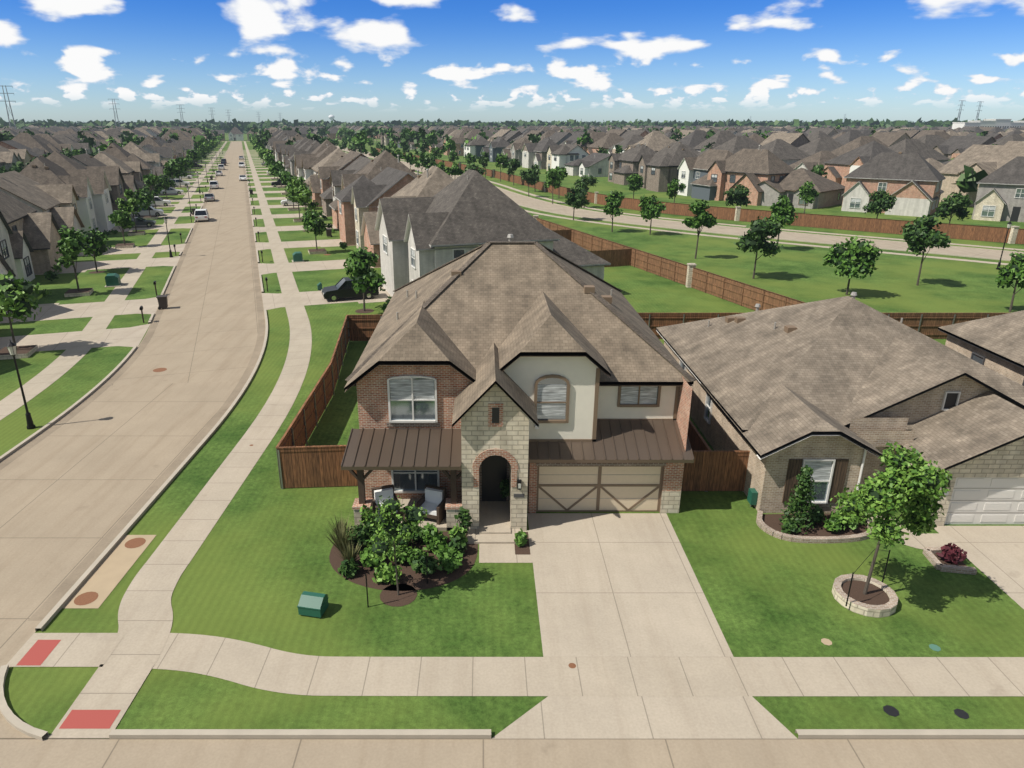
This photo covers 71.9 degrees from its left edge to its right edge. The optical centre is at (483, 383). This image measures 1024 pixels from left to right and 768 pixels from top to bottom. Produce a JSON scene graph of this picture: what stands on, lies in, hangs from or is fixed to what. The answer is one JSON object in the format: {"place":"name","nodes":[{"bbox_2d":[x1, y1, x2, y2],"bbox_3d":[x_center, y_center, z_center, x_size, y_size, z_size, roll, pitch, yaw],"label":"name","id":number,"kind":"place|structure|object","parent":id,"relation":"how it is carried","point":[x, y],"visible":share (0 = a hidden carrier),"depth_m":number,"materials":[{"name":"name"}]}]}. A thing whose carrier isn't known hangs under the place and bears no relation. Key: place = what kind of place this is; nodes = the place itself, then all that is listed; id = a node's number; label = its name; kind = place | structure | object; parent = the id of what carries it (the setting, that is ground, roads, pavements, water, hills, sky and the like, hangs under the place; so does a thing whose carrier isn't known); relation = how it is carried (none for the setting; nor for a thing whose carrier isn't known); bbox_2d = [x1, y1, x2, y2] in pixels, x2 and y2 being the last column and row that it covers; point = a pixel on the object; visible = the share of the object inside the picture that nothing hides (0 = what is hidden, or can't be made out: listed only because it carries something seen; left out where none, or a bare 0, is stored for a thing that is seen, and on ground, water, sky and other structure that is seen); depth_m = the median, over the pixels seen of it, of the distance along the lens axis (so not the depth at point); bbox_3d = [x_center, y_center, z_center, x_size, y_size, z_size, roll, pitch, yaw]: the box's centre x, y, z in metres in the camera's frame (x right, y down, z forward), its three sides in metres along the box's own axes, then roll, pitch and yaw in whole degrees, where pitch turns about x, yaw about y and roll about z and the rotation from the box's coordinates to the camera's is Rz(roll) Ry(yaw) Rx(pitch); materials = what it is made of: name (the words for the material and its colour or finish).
{"place":"outdoors","nodes":[
{"label":"outdoors","id":0,"kind":"place"},
{"bbox_2d":[0,133,1023,738],"bbox_3d":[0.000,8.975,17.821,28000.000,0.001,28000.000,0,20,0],"label":"ground","id":1,"kind":"structure","parent":0,"point":[258,565],"depth_m":24.53,"materials":[{"name":"green plant"}]},
{"bbox_2d":[6,140,365,349],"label":"street tree trunks","id":2,"kind":"object","parent":1,"relation":"on","point":[8,311],"visible":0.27,"depth_m":84.47,"materials":[{"name":"plant"}]},
{"bbox_2d":[0,143,373,359],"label":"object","id":3,"kind":"object","parent":1,"relation":"on","point":[27,351],"visible":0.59,"depth_m":63.80,"materials":[{"name":"plant"}]},
{"bbox_2d":[0,133,385,322],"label":"street trees","id":4,"kind":"object","parent":1,"relation":"on","point":[16,298],"visible":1,"depth_m":73.61,"materials":[{"name":"green plant"}]},
{"bbox_2d":[0,151,391,350],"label":"driveways","id":5,"kind":"structure","parent":1,"relation":"on","point":[130,336],"depth_m":64.43,"materials":[{"name":"concrete"}]},
{"bbox_2d":[139,158,267,322],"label":"mailboxes","id":6,"kind":"object","parent":1,"relation":"on","point":[154,283],"visible":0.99,"depth_m":82.80,"materials":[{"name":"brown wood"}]},
{"bbox_2d":[30,160,391,310],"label":"yard shrubs","id":7,"kind":"object","parent":1,"relation":"on","point":[49,275],"visible":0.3,"depth_m":71.56,"materials":[{"name":"green plant"}]},
{"bbox_2d":[105,251,321,289],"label":"utility boxes","id":8,"kind":"object","parent":1,"relation":"on","point":[112,279],"visible":0.98,"depth_m":67.14,"materials":[{"name":"metal"}]},
{"bbox_2d":[104,127,336,194],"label":"houses","id":9,"kind":"structure","parent":1,"relation":"on","point":[301,156],"depth_m":204.78,"materials":[{"name":"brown brick"}]},
{"bbox_2d":[156,176,331,309],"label":"trash bin","id":10,"kind":"object","parent":1,"relation":"on","point":[162,301],"visible":0.94,"depth_m":58.89,"materials":[{"name":"grey plastic"}]},
{"bbox_2d":[120,156,378,301],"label":"parked cars","id":11,"kind":"object","parent":1,"relation":"on","point":[342,288],"visible":0.75,"depth_m":113.12,"materials":[{"name":"white"}]},
{"bbox_2d":[0,148,610,313],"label":"houses","id":12,"kind":"structure","parent":1,"relation":"on","point":[407,224],"depth_m":73.04,"materials":[{"name":"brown brick"}]},
{"bbox_2d":[297,591,328,617],"bbox_3d":[-5.400,6.948,22.349,0.780,0.540,0.630,4,21,11],"label":"green utility box","id":13,"kind":"object","parent":1,"relation":"on","point":[313,604],"visible":1,"depth_m":22.16,"materials":[{"name":"teal metal"}]},
{"bbox_2d":[329,531,529,606],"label":"front yard beds","id":14,"kind":"object","parent":1,"relation":"on","point":[411,582],"visible":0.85,"depth_m":24.25,"materials":[{"name":"brown soil"}]},
{"bbox_2d":[365,495,428,606],"bbox_3d":[-2.754,5.199,22.800,2.070,3.630,2.006,0,20,0],"label":"young tree","id":15,"kind":"object","parent":14,"relation":"on","point":[398,529],"depth_m":22.22,"materials":[{"name":"green plant"}]},
{"bbox_2d":[0,85,981,129],"bbox_3d":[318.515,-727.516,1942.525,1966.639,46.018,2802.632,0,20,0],"label":"transmission towers","id":16,"kind":"structure","parent":1,"relation":"on","point":[7,93],"depth_m":968.24,"materials":[{"name":"silver metal"}]},
{"bbox_2d":[6,144,1011,429],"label":"street lamps","id":17,"kind":"object","parent":1,"relation":"on","point":[10,346],"visible":0.96,"depth_m":35.76,"materials":[{"name":"black metal"}]},
{"bbox_2d":[0,124,1018,192],"bbox_3d":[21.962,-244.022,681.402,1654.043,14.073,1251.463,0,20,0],"label":"trees","id":18,"kind":"object","parent":1,"relation":"on","point":[969,179],"visible":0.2,"depth_m":311.19,"materials":[{"name":"green plant"}]},
{"bbox_2d":[0,125,1023,206],"bbox_3d":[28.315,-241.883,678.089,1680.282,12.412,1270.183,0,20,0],"label":"houses","id":19,"kind":"structure","parent":1,"relation":"on","point":[839,155],"depth_m":244.22,"materials":[{"name":"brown brick"}]},
{"bbox_2d":[0,142,1023,740],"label":"kerbs","id":20,"kind":"structure","parent":1,"relation":"on","point":[16,722],"depth_m":17.91,"materials":[{"name":"concrete"}]},
{"bbox_2d":[0,117,1023,133],"bbox_3d":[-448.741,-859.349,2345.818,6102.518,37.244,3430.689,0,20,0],"label":"horizon treeline","id":21,"kind":"object","parent":1,"relation":"on","point":[239,125],"visible":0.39,"depth_m":1054.49,"materials":[{"name":"green plant"}]},
{"bbox_2d":[0,141,1023,738],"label":"sidewalks","id":22,"kind":"structure","parent":1,"relation":"on","point":[634,643],"depth_m":20.84,"materials":[{"name":"concrete"}]},
{"bbox_2d":[341,234,695,543],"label":"house","id":23,"kind":"structure","parent":1,"relation":"on","point":[543,378],"depth_m":27.62,"materials":[{"name":"brick"}]},
{"bbox_2d":[276,313,1006,491],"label":"yard fences","id":24,"kind":"object","parent":1,"relation":"on","point":[300,464],"visible":0.4,"depth_m":30.59,"materials":[{"name":"brown wood"}]},
{"bbox_2d":[325,478,966,584],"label":"shrubs","id":25,"kind":"object","parent":1,"relation":"on","point":[450,555],"visible":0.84,"depth_m":25.30,"materials":[{"name":"green plant"}]},
{"bbox_2d":[533,215,804,310],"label":"lot fences","id":26,"kind":"object","parent":1,"relation":"on","point":[689,275],"visible":0.05,"depth_m":68.56,"materials":[{"name":"wood"}]},
{"bbox_2d":[320,136,1023,288],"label":"trees","id":27,"kind":"object","parent":1,"relation":"on","point":[844,260],"visible":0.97,"depth_m":96.33,"materials":[{"name":"green plant"}]},
{"bbox_2d":[336,143,1021,311],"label":"park tree trunks","id":28,"kind":"object","parent":1,"relation":"on","point":[918,279],"visible":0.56,"depth_m":80.03,"materials":[{"name":"brown plant"}]},
{"bbox_2d":[376,148,1023,243],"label":"park fence","id":29,"kind":"object","parent":1,"relation":"on","point":[1015,234],"visible":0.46,"depth_m":104.46,"materials":[{"name":"brown wood"}]},
{"bbox_2d":[380,131,1023,221],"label":"houses","id":30,"kind":"structure","parent":1,"relation":"on","point":[912,182],"depth_m":134.15,"materials":[{"name":"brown brick"}]},
{"bbox_2d":[747,488,757,506],"bbox_3d":[10.865,4.633,28.476,0.230,0.750,0.400,0,20,0],"label":"utility box","id":31,"kind":"object","parent":1,"relation":"on","point":[752,496],"visible":1,"depth_m":28.31,"materials":[{"name":"teal metal"}]},
{"bbox_2d":[779,465,819,533],"bbox_3d":[12.150,4.422,26.764,1.504,2.902,1.366,0,20,0],"label":"evergreen","id":32,"kind":"object","parent":1,"relation":"on","point":[805,482],"depth_m":26.60,"materials":[{"name":"green plant"}]},
{"bbox_2d":[656,292,1023,617],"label":"neighbour house","id":33,"kind":"structure","parent":1,"relation":"on","point":[837,394],"depth_m":28.70,"materials":[{"name":"brown brick"}]},
{"bbox_2d":[830,442,951,605],"bbox_3d":[12.592,4.313,22.024,3.116,5.432,3.057,0,20,0],"label":"neighbour tree","id":34,"kind":"object","parent":1,"relation":"on","point":[914,491],"depth_m":20.95,"materials":[{"name":"green plant"}]},
{"bbox_2d":[938,310,1023,385],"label":"row houses","id":35,"kind":"structure","parent":1,"relation":"on","point":[995,343],"depth_m":39.24,"materials":[{"name":"brown brick"}]},
{"bbox_2d":[952,119,1023,128],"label":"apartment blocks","id":36,"kind":"structure","parent":1,"relation":"on","point":[1002,123],"depth_m":688.26,"materials":[{"name":"white paint"}]},
{"bbox_2d":[0,140,1023,767],"bbox_3d":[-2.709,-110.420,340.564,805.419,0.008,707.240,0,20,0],"label":"roads","id":37,"kind":"structure","parent":0,"point":[82,484],"depth_m":28.54,"materials":[{"name":"concrete"}]},
{"bbox_2d":[0,0,1023,122],"label":"sky","id":38,"kind":"structure","parent":0,"point":[351,61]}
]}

